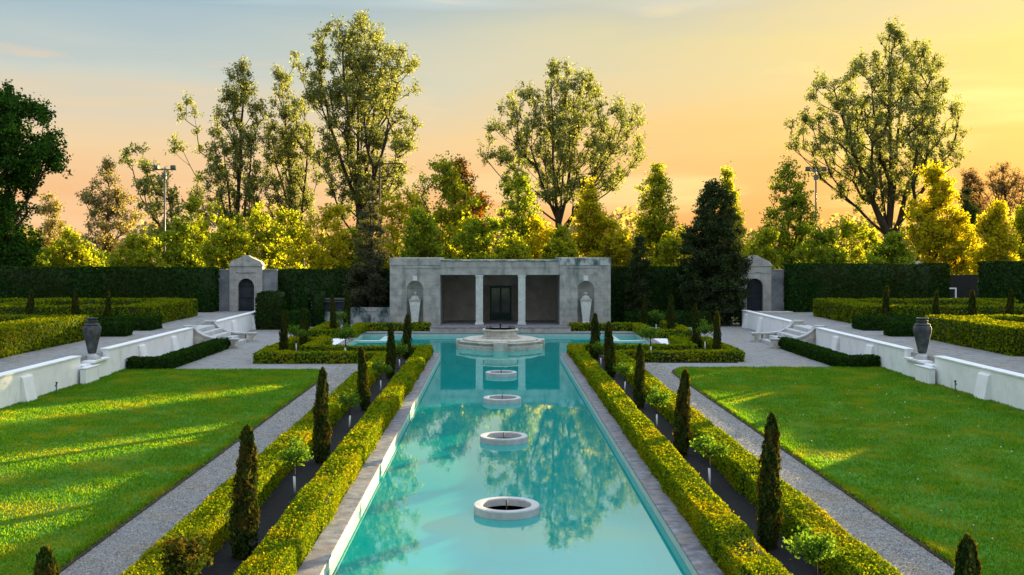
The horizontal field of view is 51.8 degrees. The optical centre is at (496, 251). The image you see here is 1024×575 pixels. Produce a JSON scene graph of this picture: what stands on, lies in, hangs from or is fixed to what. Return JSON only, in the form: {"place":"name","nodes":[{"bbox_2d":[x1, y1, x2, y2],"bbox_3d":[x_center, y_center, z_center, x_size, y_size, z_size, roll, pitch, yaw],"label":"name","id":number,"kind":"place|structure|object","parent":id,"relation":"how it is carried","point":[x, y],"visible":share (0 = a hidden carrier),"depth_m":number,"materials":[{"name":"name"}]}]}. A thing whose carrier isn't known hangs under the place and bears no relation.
{"place":"outdoors","nodes":[
{"label":"outdoors","id":0,"kind":"place"},
{"bbox_2d":[0,311,250,372],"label":"terrace","id":1,"kind":"structure","parent":0,"point":[13,362],"depth_m":43.50,"materials":[{"name":"grey stone"}]},
{"bbox_2d":[0,313,91,357],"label":"parterre hedge","id":2,"kind":"object","parent":1,"relation":"on","point":[21,333],"visible":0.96,"depth_m":42.27,"materials":[{"name":"green plant"}]},
{"bbox_2d":[0,297,197,322],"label":"parterre hedge","id":3,"kind":"object","parent":1,"relation":"on","point":[170,309],"visible":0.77,"depth_m":57.93,"materials":[{"name":"green plant"}]},
{"bbox_2d":[0,266,219,311],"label":"tall hedge","id":4,"kind":"object","parent":1,"relation":"on","point":[201,285],"visible":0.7,"depth_m":67.23,"materials":[{"name":"green plant"}]},
{"bbox_2d":[87,314,162,330],"bbox_3d":[-18.658,3.558,52.446,3.658,0.769,1.865,0,0,0],"label":"hedge","id":5,"kind":"object","parent":1,"relation":"on","point":[146,322],"visible":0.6,"depth_m":51.65,"materials":[{"name":"green plant"}]},
{"bbox_2d":[218,255,277,310],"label":"stone gateway","id":6,"kind":"object","parent":1,"relation":"on","point":[243,280],"visible":0.94,"depth_m":68.60,"materials":[{"name":"stone"}]},
{"bbox_2d":[0,369,315,574],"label":"lawn","id":7,"kind":"structure","parent":0,"point":[85,484],"depth_m":23.81,"materials":[{"name":"green plant"}]},
{"bbox_2d":[60,321,953,574],"bbox_3d":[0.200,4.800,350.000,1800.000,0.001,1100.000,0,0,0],"label":"ground","id":8,"kind":"structure","parent":0,"point":[758,354],"depth_m":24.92,"materials":[{"name":"grey gravel"}]},
{"bbox_2d":[0,79,74,268],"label":"maple tree","id":9,"kind":"object","parent":8,"relation":"on","point":[21,170],"visible":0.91,"depth_m":74.98,"materials":[{"name":"green plant"}]},
{"bbox_2d":[0,356,81,407],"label":"retaining wall","id":10,"kind":"structure","parent":8,"relation":"on","point":[30,382],"depth_m":34.35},
{"bbox_2d":[79,357,110,383],"bbox_3d":[-15.040,4.460,39.123,0.860,0.880,3.105,0,0,0],"label":"urn pedestal","id":11,"kind":"object","parent":8,"relation":"on","point":[92,370],"visible":0.71,"depth_m":38.58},
{"bbox_2d":[82,317,101,359],"bbox_3d":[-15.090,3.245,39.350,0.670,1.550,0.670,0,0,0],"label":"garden urn","id":12,"kind":"object","parent":11,"relation":"on","point":[92,329],"visible":1,"depth_m":39.16,"materials":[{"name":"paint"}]},
{"bbox_2d":[104,226,170,268],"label":"bush","id":13,"kind":"object","parent":8,"relation":"on","point":[142,252],"visible":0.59,"depth_m":77.13,"materials":[{"name":"green plant"}]},
{"bbox_2d":[100,327,193,372],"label":"retaining wall","id":14,"kind":"structure","parent":8,"relation":"on","point":[156,345],"depth_m":45.44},
{"bbox_2d":[126,337,231,368],"bbox_3d":[-14.038,4.528,47.531,1.866,0.663,10.272,0,0,0],"label":"corner hedge","id":15,"kind":"object","parent":8,"relation":"on","point":[183,356],"visible":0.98,"depth_m":44.50,"materials":[{"name":"green plant"}]},
{"bbox_2d":[58,372,327,571],"bbox_3d":[-10.755,4.785,23.200,8.490,0.029,38.400,0,0,0],"label":"lawn edge","id":16,"kind":"object","parent":8,"relation":"on","point":[109,534],"visible":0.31,"depth_m":20.26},
{"bbox_2d":[182,320,256,348],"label":"garden steps","id":17,"kind":"structure","parent":8,"relation":"on","point":[210,329],"depth_m":54.26,"materials":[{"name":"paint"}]},
{"bbox_2d":[194,216,255,268],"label":"bush","id":18,"kind":"object","parent":8,"relation":"on","point":[234,248],"visible":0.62,"depth_m":77.83,"materials":[{"name":"green plant"}]},
{"bbox_2d":[255,290,287,329],"bbox_3d":[-13.967,3.596,65.389,1.871,2.542,1.874,0,0,0],"label":"clipped bush","id":19,"kind":"object","parent":8,"relation":"on","point":[270,306],"visible":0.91,"depth_m":64.64,"materials":[{"name":"green plant"}]},
{"bbox_2d":[270,268,389,310],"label":"tall hedge","id":20,"kind":"object","parent":8,"relation":"on","point":[329,281],"visible":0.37,"depth_m":69.34,"materials":[{"name":"green plant"}]},
{"bbox_2d":[309,307,389,325],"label":"wall","id":21,"kind":"structure","parent":8,"relation":"on","point":[382,314],"depth_m":67.70,"materials":[{"name":"grey stone"}]},
{"bbox_2d":[342,178,393,319],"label":"spruce tree","id":22,"kind":"object","parent":8,"relation":"on","point":[374,280],"visible":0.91,"depth_m":68.39,"materials":[{"name":"green plant"}]},
{"bbox_2d":[389,258,610,331],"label":"pavilion","id":23,"kind":"structure","parent":8,"relation":"on","point":[479,295],"depth_m":64.94,"materials":[{"name":"stone"}]},
{"bbox_2d":[490,286,510,319],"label":"door","id":24,"kind":"structure","parent":23,"relation":"in","point":[500,296],"depth_m":69.22,"materials":[{"name":"black glass"}]},
{"bbox_2d":[481,230,531,258],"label":"bush","id":25,"kind":"object","parent":8,"relation":"on","point":[512,248],"visible":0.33,"depth_m":76.70,"materials":[{"name":"green plant"}]},
{"bbox_2d":[195,328,824,574],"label":"bed soil","id":26,"kind":"structure","parent":8,"relation":"on","point":[273,507],"depth_m":21.08,"materials":[{"name":"black soil"}]},
{"bbox_2d":[32,545,60,574],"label":"cypress","id":27,"kind":"object","parent":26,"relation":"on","point":[46,561],"visible":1,"depth_m":9.27,"materials":[{"name":"green plant"}]},
{"bbox_2d":[158,532,213,574],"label":"standard rose","id":28,"kind":"object","parent":26,"relation":"on","point":[184,555],"visible":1,"depth_m":13.29,"materials":[{"name":"green plant"}]},
{"bbox_2d":[227,424,261,559],"bbox_3d":[-3.926,3.766,16.482,0.540,2.171,0.540,2,1,-15],"label":"cypress","id":29,"kind":"object","parent":26,"relation":"on","point":[244,521],"visible":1,"depth_m":16.37,"materials":[{"name":"green plant"}]},
{"bbox_2d":[120,335,386,574],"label":"boxwood hedge","id":30,"kind":"object","parent":26,"relation":"on","point":[208,518],"visible":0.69,"depth_m":21.90,"materials":[{"name":"green plant"}]},
{"bbox_2d":[271,431,313,494],"bbox_3d":[-3.910,4.181,20.692,0.765,1.238,0.711,0,2,29],"label":"standard rose","id":31,"kind":"object","parent":26,"relation":"on","point":[301,453],"visible":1,"depth_m":20.63,"materials":[{"name":"green plant"}]},
{"bbox_2d":[311,366,332,463],"bbox_3d":[-3.961,3.726,23.885,0.499,2.254,0.494,0,0,11],"label":"cypress","id":32,"kind":"object","parent":26,"relation":"on","point":[321,434],"visible":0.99,"depth_m":23.80,"materials":[{"name":"green plant"}]},
{"bbox_2d":[233,335,433,574],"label":"boxwood hedge","id":33,"kind":"object","parent":26,"relation":"on","point":[285,546],"visible":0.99,"depth_m":20.30,"materials":[{"name":"green plant"}]},
{"bbox_2d":[356,346,370,409],"bbox_3d":[-4.027,3.848,31.817,0.476,2.000,0.442,-2,-1,-30],"label":"cypress","id":34,"kind":"object","parent":26,"relation":"on","point":[364,392],"visible":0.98,"depth_m":31.72,"materials":[{"name":"green plant"}]},
{"bbox_2d":[307,320,431,338],"bbox_3d":[-7.233,4.535,62.138,6.686,0.680,7.862,0,0,0],"label":"boxwood hedge","id":35,"kind":"object","parent":26,"relation":"on","point":[323,328],"visible":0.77,"depth_m":63.43,"materials":[{"name":"green plant"}]},
{"bbox_2d":[568,320,691,337],"bbox_3d":[7.645,4.532,62.167,6.655,0.688,7.886,0,0,0],"label":"boxwood hedge","id":36,"kind":"object","parent":26,"relation":"on","point":[678,330],"visible":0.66,"depth_m":63.48,"materials":[{"name":"green plant"}]},
{"bbox_2d":[632,343,645,407],"bbox_3d":[4.402,3.822,32.320,0.454,2.053,0.489,1,-1,16],"label":"cypress","id":37,"kind":"object","parent":26,"relation":"on","point":[639,391],"visible":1,"depth_m":32.22,"materials":[{"name":"green plant"}]},
{"bbox_2d":[567,335,792,574],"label":"boxwood hedge","id":38,"kind":"object","parent":26,"relation":"on","point":[722,532],"visible":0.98,"depth_m":20.19,"materials":[{"name":"green plant"}]},
{"bbox_2d":[671,369,693,455],"bbox_3d":[4.365,3.796,24.804,0.502,2.107,0.510,0,0,-31],"label":"cypress","id":39,"kind":"object","parent":26,"relation":"on","point":[681,428],"visible":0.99,"depth_m":24.68,"materials":[{"name":"green plant"}]},
{"bbox_2d":[689,431,731,485],"bbox_3d":[4.368,4.232,21.560,0.822,1.138,0.757,0,-2,-32],"label":"standard rose","id":40,"kind":"object","parent":26,"relation":"on","point":[703,442],"visible":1,"depth_m":21.46,"materials":[{"name":"green plant"}]},
{"bbox_2d":[614,335,903,574],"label":"boxwood hedge","id":41,"kind":"object","parent":26,"relation":"on","point":[738,467],"visible":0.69,"depth_m":20.86,"materials":[{"name":"green plant"}]},
{"bbox_2d":[755,411,783,549],"bbox_3d":[4.415,3.710,17.006,0.488,2.287,0.488,2,-1,31],"label":"cypress","id":42,"kind":"object","parent":26,"relation":"on","point":[768,515],"visible":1,"depth_m":16.90,"materials":[{"name":"green plant"}]},
{"bbox_2d":[781,519,844,574],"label":"standard rose","id":43,"kind":"object","parent":26,"relation":"on","point":[817,546],"visible":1,"depth_m":14.24,"materials":[{"name":"green plant"}]},
{"bbox_2d":[476,56,648,231],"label":"poplar tree","id":44,"kind":"object","parent":8,"relation":"on","point":[561,132],"visible":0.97,"depth_m":98.31,"materials":[{"name":"green plant"}]},
{"bbox_2d":[624,233,658,310],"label":"juniper tree","id":45,"kind":"object","parent":8,"relation":"on","point":[637,283],"visible":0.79,"depth_m":69.02,"materials":[{"name":"green plant"}]},
{"bbox_2d":[622,309,712,326],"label":"clipped bush","id":46,"kind":"object","parent":8,"relation":"on","point":[683,317],"visible":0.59,"depth_m":66.83,"materials":[{"name":"green plant"}]},
{"bbox_2d":[611,266,730,322],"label":"tall hedge","id":47,"kind":"object","parent":8,"relation":"on","point":[662,287],"visible":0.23,"depth_m":69.91,"materials":[{"name":"green plant"}]},
{"bbox_2d":[671,177,753,325],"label":"yew tree","id":48,"kind":"object","parent":8,"relation":"on","point":[713,250],"visible":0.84,"depth_m":68.04,"materials":[{"name":"green plant"}]},
{"bbox_2d":[742,218,783,268],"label":"bush","id":49,"kind":"object","parent":8,"relation":"on","point":[766,237],"visible":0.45,"depth_m":78.26,"materials":[{"name":"green plant"}]},
{"bbox_2d":[741,310,791,331],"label":"retaining wall","id":50,"kind":"structure","parent":8,"relation":"on","point":[757,321],"depth_m":62.30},
{"bbox_2d":[750,320,826,348],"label":"garden steps","id":51,"kind":"structure","parent":8,"relation":"on","point":[797,329],"depth_m":54.34,"materials":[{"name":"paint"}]},
{"bbox_2d":[672,369,954,567],"bbox_3d":[11.365,4.785,23.600,8.910,0.029,39.200,0,0,0],"label":"lawn edge","id":52,"kind":"object","parent":8,"relation":"on","point":[917,541],"visible":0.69,"depth_m":20.43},
{"bbox_2d":[790,225,853,263],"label":"bush","id":53,"kind":"object","parent":8,"relation":"on","point":[830,254],"visible":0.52,"depth_m":81.32,"materials":[{"name":"green plant"}]},
{"bbox_2d":[777,336,880,366],"bbox_3d":[14.859,4.536,47.890,1.859,0.649,9.599,0,0,0],"label":"corner hedge","id":54,"kind":"object","parent":8,"relation":"on","point":[826,355],"visible":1,"depth_m":45.09,"materials":[{"name":"green plant"}]},
{"bbox_2d":[815,327,913,372],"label":"retaining wall","id":55,"kind":"structure","parent":8,"relation":"on","point":[891,355],"depth_m":45.33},
{"bbox_2d":[782,15,973,260],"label":"poplar tree","id":56,"kind":"object","parent":8,"relation":"on","point":[868,182],"visible":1,"depth_m":98.94,"materials":[{"name":"green plant"}]},
{"bbox_2d":[902,357,935,383],"bbox_3d":[15.860,4.460,39.123,0.860,0.880,3.105,0,0,0],"label":"urn pedestal","id":57,"kind":"object","parent":8,"relation":"on","point":[922,371],"visible":0.67,"depth_m":38.60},
{"bbox_2d":[913,317,931,359],"bbox_3d":[15.910,3.245,39.350,0.670,1.550,0.670,0,0,0],"label":"garden urn","id":58,"kind":"object","parent":57,"relation":"on","point":[922,329],"visible":1,"depth_m":39.16,"materials":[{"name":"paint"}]},
{"bbox_2d":[934,356,1023,409],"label":"retaining wall","id":59,"kind":"structure","parent":8,"relation":"on","point":[985,382],"depth_m":34.02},
{"bbox_2d":[326,337,691,574],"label":"pool water","id":60,"kind":"structure","parent":0,"point":[443,470],"depth_m":22.24,"materials":[{"name":"teal liquid"}]},
{"bbox_2d":[0,0,1023,256],"label":"sky","id":61,"kind":"structure","parent":0,"point":[718,82],"materials":[{"name":"orange"}]},
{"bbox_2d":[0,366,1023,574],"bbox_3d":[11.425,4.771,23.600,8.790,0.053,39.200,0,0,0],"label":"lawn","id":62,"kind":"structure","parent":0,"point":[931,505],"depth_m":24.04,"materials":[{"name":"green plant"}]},
{"bbox_2d":[953,532,982,574],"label":"cypress","id":63,"kind":"object","parent":62,"relation":"on","point":[966,561],"visible":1,"depth_m":9.70,"materials":[{"name":"green plant"}]},
{"bbox_2d":[740,311,1023,373],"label":"terrace","id":64,"kind":"structure","parent":0,"point":[995,360],"depth_m":42.59,"materials":[{"name":"grey stone"}]},
{"bbox_2d":[722,255,783,312],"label":"stone gateway","id":65,"kind":"object","parent":64,"relation":"on","point":[766,288],"visible":0.72,"depth_m":68.60,"materials":[{"name":"stone"}]},
{"bbox_2d":[782,262,950,311],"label":"tall hedge","id":66,"kind":"object","parent":64,"relation":"on","point":[805,284],"visible":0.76,"depth_m":67.44,"materials":[{"name":"green plant"}]},
{"bbox_2d":[851,315,925,330],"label":"hedge","id":67,"kind":"object","parent":64,"relation":"on","point":[868,323],"visible":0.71,"depth_m":51.65,"materials":[{"name":"green plant"}]},
{"bbox_2d":[812,297,1023,323],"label":"parterre hedge","id":68,"kind":"object","parent":64,"relation":"on","point":[841,309],"visible":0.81,"depth_m":57.40,"materials":[{"name":"green plant"}]},
{"bbox_2d":[925,314,1023,355],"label":"parterre hedge","id":69,"kind":"object","parent":64,"relation":"on","point":[1001,333],"visible":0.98,"depth_m":42.31,"materials":[{"name":"green plant"}]},
{"bbox_2d":[976,260,1023,303],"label":"tall hedge","id":70,"kind":"object","parent":64,"relation":"on","point":[998,279],"visible":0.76,"depth_m":66.05,"materials":[{"name":"green plant"}]},
{"label":"pool floor","id":71,"kind":"structure","parent":0,"visible":0},
{"bbox_2d":[456,323,544,350],"bbox_3d":[0.220,4.805,55.000,4.324,2.090,4.324,0,0,-45],"label":"tiered fountain","id":72,"kind":"object","parent":71,"relation":"on","point":[500,338],"visible":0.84,"depth_m":53.89,"materials":[{"name":"stone"}]},
{"bbox_2d":[480,431,527,444],"bbox_3d":[0.200,5.324,27.700,1.260,1.149,1.260,0,0,0],"label":"ring fountain","id":73,"kind":"object","parent":71,"relation":"on","point":[503,438],"visible":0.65,"depth_m":27.41,"materials":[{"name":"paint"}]},
{"bbox_2d":[474,496,539,519],"bbox_3d":[0.200,5.324,20.160,1.260,1.149,1.260,0,0,0],"label":"ring fountain","id":74,"kind":"object","parent":71,"relation":"on","point":[506,508],"visible":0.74,"depth_m":20.02,"materials":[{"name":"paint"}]},
{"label":"pool wall","id":75,"kind":"structure","parent":71,"relation":"on","visible":0},
{"bbox_2d":[322,333,697,574],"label":"pool wall rim","id":76,"kind":"object","parent":75,"relation":"on","point":[656,512],"visible":0.32,"depth_m":29.12,"materials":[{"name":"grey stone"}]},
{"bbox_2d":[296,332,723,574],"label":"pool coping","id":77,"kind":"object","parent":76,"relation":"on","point":[320,553],"visible":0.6,"depth_m":21.15,"materials":[{"name":"stone"}]},
{"label":"field","id":78,"kind":"structure","parent":0,"visible":0},
{"bbox_2d":[35,191,73,253],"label":"linden tree","id":79,"kind":"object","parent":78,"relation":"on","point":[51,207],"visible":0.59,"depth_m":99.65,"materials":[{"name":"green plant"}]},
{"bbox_2d":[41,224,101,266],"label":"bush","id":80,"kind":"object","parent":78,"relation":"on","point":[74,252],"visible":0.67,"depth_m":79.71,"materials":[{"name":"green plant"}]},
{"bbox_2d":[74,155,147,258],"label":"linden tree","id":81,"kind":"object","parent":78,"relation":"on","point":[105,240],"visible":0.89,"depth_m":91.67,"materials":[{"name":"green plant"}]},
{"bbox_2d":[117,141,199,257],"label":"poplar tree","id":82,"kind":"object","parent":78,"relation":"on","point":[156,206],"visible":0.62,"depth_m":101.64,"materials":[{"name":"green plant"}]},
{"bbox_2d":[149,213,205,267],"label":"bush","id":83,"kind":"object","parent":78,"relation":"on","point":[182,254],"visible":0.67,"depth_m":80.81,"materials":[{"name":"green plant"}]},
{"bbox_2d":[173,194,225,268],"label":"bush","id":84,"kind":"object","parent":78,"relation":"on","point":[194,204],"visible":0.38,"depth_m":83.84,"materials":[{"name":"green plant"}]},
{"bbox_2d":[165,54,272,252],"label":"poplar tree","id":85,"kind":"object","parent":78,"relation":"on","point":[250,187],"visible":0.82,"depth_m":105.44,"materials":[{"name":"green plant"}]},
{"bbox_2d":[220,200,286,268],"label":"bush","id":86,"kind":"object","parent":78,"relation":"on","point":[271,254],"visible":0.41,"depth_m":81.59,"materials":[{"name":"green plant"}]},
{"bbox_2d":[253,204,325,268],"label":"bush","id":87,"kind":"object","parent":78,"relation":"on","point":[289,232],"visible":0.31,"depth_m":84.42,"materials":[{"name":"green plant"}]},
{"bbox_2d":[261,49,324,267],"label":"poplar tree","id":88,"kind":"object","parent":78,"relation":"on","point":[293,180],"visible":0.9,"depth_m":109.44,"materials":[{"name":"green plant"}]},
{"bbox_2d":[287,202,352,268],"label":"bush","id":89,"kind":"object","parent":78,"relation":"on","point":[319,257],"visible":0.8,"depth_m":78.89,"materials":[{"name":"green plant"}]},
{"bbox_2d":[289,8,424,255],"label":"poplar tree","id":90,"kind":"object","parent":78,"relation":"on","point":[361,63],"visible":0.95,"depth_m":98.69,"materials":[{"name":"green plant"}]},
{"bbox_2d":[364,186,429,268],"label":"tree","id":91,"kind":"object","parent":78,"relation":"on","point":[399,206],"visible":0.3,"depth_m":82.22,"materials":[{"name":"green plant"}]},
{"bbox_2d":[397,203,446,258],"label":"bush","id":92,"kind":"object","parent":78,"relation":"on","point":[414,240],"visible":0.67,"depth_m":76.57,"materials":[{"name":"green plant"}]},
{"bbox_2d":[400,150,495,258],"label":"linden tree","id":93,"kind":"object","parent":78,"relation":"on","point":[451,190],"visible":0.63,"depth_m":87.35,"materials":[{"name":"green plant"}]},
{"bbox_2d":[446,154,495,254],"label":"copper tree","id":94,"kind":"object","parent":78,"relation":"on","point":[480,212],"visible":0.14,"depth_m":95.80,"materials":[{"name":"plant"}]},
{"bbox_2d":[446,206,501,258],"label":"bush","id":95,"kind":"object","parent":78,"relation":"on","point":[469,237],"visible":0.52,"depth_m":79.75,"materials":[{"name":"green plant"}]},
{"bbox_2d":[5,203,1020,268],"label":"wood","id":96,"kind":"object","parent":78,"relation":"on","point":[626,216],"visible":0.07,"depth_m":182.20,"materials":[{"name":"green plant"}]},
{"bbox_2d":[493,153,544,257],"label":"linden tree","id":97,"kind":"object","parent":78,"relation":"on","point":[518,183],"visible":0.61,"depth_m":85.56,"materials":[{"name":"green plant"}]},
{"bbox_2d":[521,214,555,258],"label":"bush","id":98,"kind":"object","parent":78,"relation":"on","point":[534,242],"visible":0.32,"depth_m":82.89,"materials":[{"name":"green plant"}]},
{"bbox_2d":[537,223,581,258],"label":"bush","id":99,"kind":"object","parent":78,"relation":"on","point":[559,244],"visible":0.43,"depth_m":77.42,"materials":[{"name":"green plant"}]},
{"bbox_2d":[569,175,614,257],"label":"linden tree","id":100,"kind":"object","parent":78,"relation":"on","point":[590,215],"visible":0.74,"depth_m":81.47,"materials":[{"name":"green plant"}]},
{"bbox_2d":[587,217,649,265],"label":"bush","id":101,"kind":"object","parent":78,"relation":"on","point":[621,239],"visible":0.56,"depth_m":80.38,"materials":[{"name":"green plant"}]},
{"bbox_2d":[631,162,679,265],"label":"linden tree","id":102,"kind":"object","parent":78,"relation":"on","point":[651,226],"visible":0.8,"depth_m":87.43,"materials":[{"name":"green plant"}]},
{"bbox_2d":[651,224,691,266],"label":"bush","id":103,"kind":"object","parent":78,"relation":"on","point":[669,248],"visible":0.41,"depth_m":83.75,"materials":[{"name":"green plant"}]},
{"bbox_2d":[752,155,821,268],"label":"linden tree","id":104,"kind":"object","parent":78,"relation":"on","point":[801,228],"visible":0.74,"depth_m":85.46,"materials":[{"name":"green plant"}]},
{"bbox_2d":[822,214,883,262],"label":"bush","id":105,"kind":"object","parent":78,"relation":"on","point":[849,229],"visible":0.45,"depth_m":84.33,"materials":[{"name":"green plant"}]},
{"bbox_2d":[860,228,918,263],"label":"bush","id":106,"kind":"object","parent":78,"relation":"on","point":[895,250],"visible":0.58,"depth_m":78.86,"materials":[{"name":"green plant"}]},
{"bbox_2d":[897,158,973,269],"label":"linden tree","id":107,"kind":"object","parent":78,"relation":"on","point":[924,214],"visible":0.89,"depth_m":83.30,"materials":[{"name":"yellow plant"}]},
{"bbox_2d":[934,220,982,274],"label":"bush","id":108,"kind":"object","parent":78,"relation":"on","point":[959,248],"visible":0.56,"depth_m":82.21,"materials":[{"name":"green plant"}]},
{"bbox_2d":[960,196,1021,274],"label":"linden tree","id":109,"kind":"object","parent":78,"relation":"on","point":[994,230],"visible":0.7,"depth_m":77.44,"materials":[{"name":"green plant"}]},
{"bbox_2d":[973,161,1023,253],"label":"bare tree","id":110,"kind":"object","parent":78,"relation":"on","point":[1004,187],"visible":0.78,"depth_m":149.71,"materials":[{"name":"plant"}]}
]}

